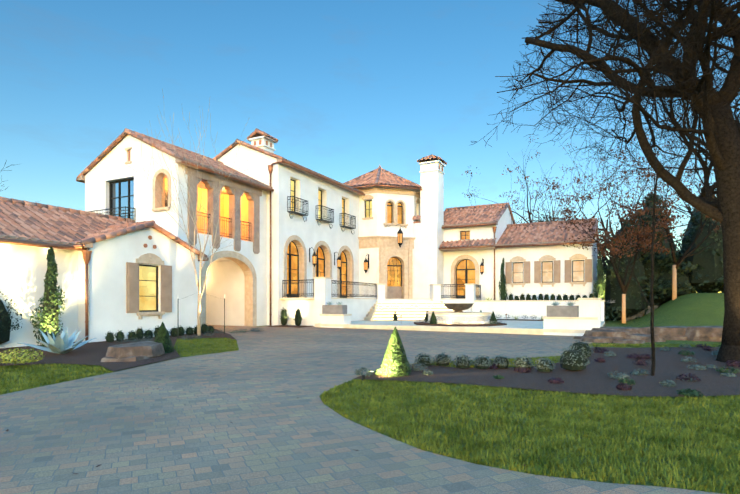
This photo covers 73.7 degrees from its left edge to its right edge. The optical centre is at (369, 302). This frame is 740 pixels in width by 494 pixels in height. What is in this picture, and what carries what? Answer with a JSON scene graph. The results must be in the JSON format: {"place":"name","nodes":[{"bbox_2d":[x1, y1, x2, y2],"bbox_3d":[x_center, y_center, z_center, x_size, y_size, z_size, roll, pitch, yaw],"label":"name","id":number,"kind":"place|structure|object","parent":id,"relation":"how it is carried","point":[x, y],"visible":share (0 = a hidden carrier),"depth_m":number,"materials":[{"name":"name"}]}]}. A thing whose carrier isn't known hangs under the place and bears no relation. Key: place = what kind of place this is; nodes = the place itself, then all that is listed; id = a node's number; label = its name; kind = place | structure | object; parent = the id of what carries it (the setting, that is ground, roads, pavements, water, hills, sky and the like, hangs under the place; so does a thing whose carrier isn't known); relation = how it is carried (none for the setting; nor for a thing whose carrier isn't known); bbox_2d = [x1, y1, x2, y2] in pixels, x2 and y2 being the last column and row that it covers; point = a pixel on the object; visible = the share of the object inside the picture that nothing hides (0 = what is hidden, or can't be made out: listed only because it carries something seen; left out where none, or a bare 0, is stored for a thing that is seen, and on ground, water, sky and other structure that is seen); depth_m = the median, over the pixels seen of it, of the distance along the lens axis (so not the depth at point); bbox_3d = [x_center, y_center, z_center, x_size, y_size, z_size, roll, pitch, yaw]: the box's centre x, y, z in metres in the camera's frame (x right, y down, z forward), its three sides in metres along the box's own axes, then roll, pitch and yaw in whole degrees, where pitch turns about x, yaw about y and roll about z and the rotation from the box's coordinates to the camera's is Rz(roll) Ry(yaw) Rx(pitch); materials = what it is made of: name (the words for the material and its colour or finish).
{"place":"outdoors","nodes":[
{"label":"outdoors","id":0,"kind":"place"},
{"bbox_2d":[0,293,739,493],"bbox_3d":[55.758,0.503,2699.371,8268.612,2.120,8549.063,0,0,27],"label":"lawn","id":1,"kind":"structure","parent":0,"point":[699,309],"depth_m":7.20,"materials":[{"name":"green plant"}]},
{"bbox_2d":[123,88,250,338],"bbox_3d":[-6.441,-3.124,18.299,4.118,9.046,4.870,0,0,-14],"label":"bare tree","id":2,"kind":"object","parent":1,"relation":"on","point":[199,307],"visible":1,"depth_m":18.67,"materials":[{"name":"beige plant"}]},
{"bbox_2d":[0,135,596,347],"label":"house walls","id":3,"kind":"structure","parent":1,"relation":"on","point":[23,269],"depth_m":25.57,"materials":[{"name":"white paint"}]},
{"bbox_2d":[161,175,247,240],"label":"arched openings","id":4,"kind":"object","parent":3,"relation":"in","point":[224,205],"visible":0.06,"depth_m":25.72,"materials":[{"name":"yellow glass"}]},
{"bbox_2d":[206,258,244,325],"bbox_3d":[-10.020,-0.057,25.180,6.840,4.800,3.750,0,0,27],"label":"arched passageway","id":5,"kind":"object","parent":3,"relation":"in","point":[225,276],"depth_m":25.65},
{"bbox_2d":[87,196,483,298],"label":"balcony railings","id":6,"kind":"object","parent":3,"relation":"attached to","point":[366,262],"visible":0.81,"depth_m":28.10,"materials":[{"name":"black metal"}]},
{"bbox_2d":[0,128,599,260],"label":"house roofs","id":7,"kind":"structure","parent":3,"relation":"on","point":[27,223],"depth_m":23.28,"materials":[{"name":"brown tile"}]},
{"bbox_2d":[82,136,591,342],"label":"house trim","id":8,"kind":"structure","parent":3,"relation":"attached to","point":[389,247],"depth_m":25.07,"materials":[{"name":"beige stone"}]},
{"bbox_2d":[109,178,583,311],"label":"house windows","id":9,"kind":"structure","parent":3,"relation":"in","point":[121,193],"depth_m":29.88,"materials":[{"name":"yellow glass"}]},
{"bbox_2d":[30,247,606,346],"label":"cypress trees","id":10,"kind":"object","parent":1,"relation":"on","point":[50,321],"visible":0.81,"depth_m":15.03,"materials":[{"name":"green plant"}]},
{"bbox_2d":[154,310,497,376],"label":"conical shrubs","id":11,"kind":"object","parent":1,"relation":"on","point":[395,362],"visible":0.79,"depth_m":9.47,"materials":[{"name":"green plant"}]},
{"bbox_2d":[0,109,723,322],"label":"trees","id":12,"kind":"object","parent":1,"relation":"on","point":[693,264],"visible":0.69,"depth_m":29.21,"materials":[{"name":"green plant"}]},
{"bbox_2d":[0,319,739,493],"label":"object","id":13,"kind":"object","parent":1,"relation":"on","point":[276,436],"visible":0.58,"depth_m":6.33,"materials":[{"name":"grey stone"}]},
{"bbox_2d":[18,300,575,353],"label":"agave plants","id":14,"kind":"object","parent":13,"relation":"on","point":[62,343],"visible":0.96,"depth_m":12.91,"materials":[{"name":"green plant"}]},
{"bbox_2d":[0,291,739,397],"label":"shrubs","id":15,"kind":"object","parent":1,"relation":"on","point":[575,356],"visible":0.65,"depth_m":10.63,"materials":[{"name":"green plant"}]},
{"bbox_2d":[101,326,722,361],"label":"boulders","id":16,"kind":"object","parent":1,"relation":"on","point":[136,351],"visible":0.75,"depth_m":16.62,"materials":[{"name":"stone"}]},
{"bbox_2d":[211,314,634,379],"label":"garden lights","id":17,"kind":"object","parent":1,"relation":"on","point":[363,376],"visible":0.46,"depth_m":9.01,"materials":[{"name":"metal"}]},
{"bbox_2d":[280,277,604,335],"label":"terrace wall","id":18,"kind":"structure","parent":1,"relation":"on","point":[581,316],"depth_m":25.21,"materials":[{"name":"paint"}]},
{"bbox_2d":[414,303,506,325],"bbox_3d":[4.229,0.543,23.584,4.158,1.000,4.158,0,0,1],"label":"fountain","id":19,"kind":"object","parent":18,"relation":"on","point":[458,314],"visible":0.98,"depth_m":22.41,"materials":[{"name":"stone"}]},
{"bbox_2d":[416,319,501,323],"bbox_3d":[4.237,0.872,23.682,4.122,0.163,4.358,0,0,27],"label":"flower bed","id":20,"kind":"object","parent":19,"relation":"on","point":[453,322],"visible":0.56,"depth_m":21.97,"materials":[{"name":"red plant"}]},
{"bbox_2d":[471,0,739,363],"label":"oak tree","id":21,"kind":"object","parent":1,"relation":"on","point":[710,107],"visible":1,"depth_m":11.30,"materials":[{"name":"brown plant"}]},
{"bbox_2d":[582,26,695,375],"bbox_3d":[5.269,-1.749,9.846,1.466,6.560,1.746,0,0,-16],"label":"young tree","id":22,"kind":"object","parent":1,"relation":"on","point":[653,364],"visible":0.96,"depth_m":9.32,"materials":[{"name":"brown plant"}]},
{"bbox_2d":[619,306,659,320],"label":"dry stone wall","id":23,"kind":"structure","parent":1,"relation":"on","point":[641,313],"depth_m":29.55,"materials":[{"name":"grey stone"}]},
{"bbox_2d":[0,0,739,292],"label":"sky","id":24,"kind":"structure","parent":0,"point":[346,89],"materials":[{"name":"blue"}]}
]}

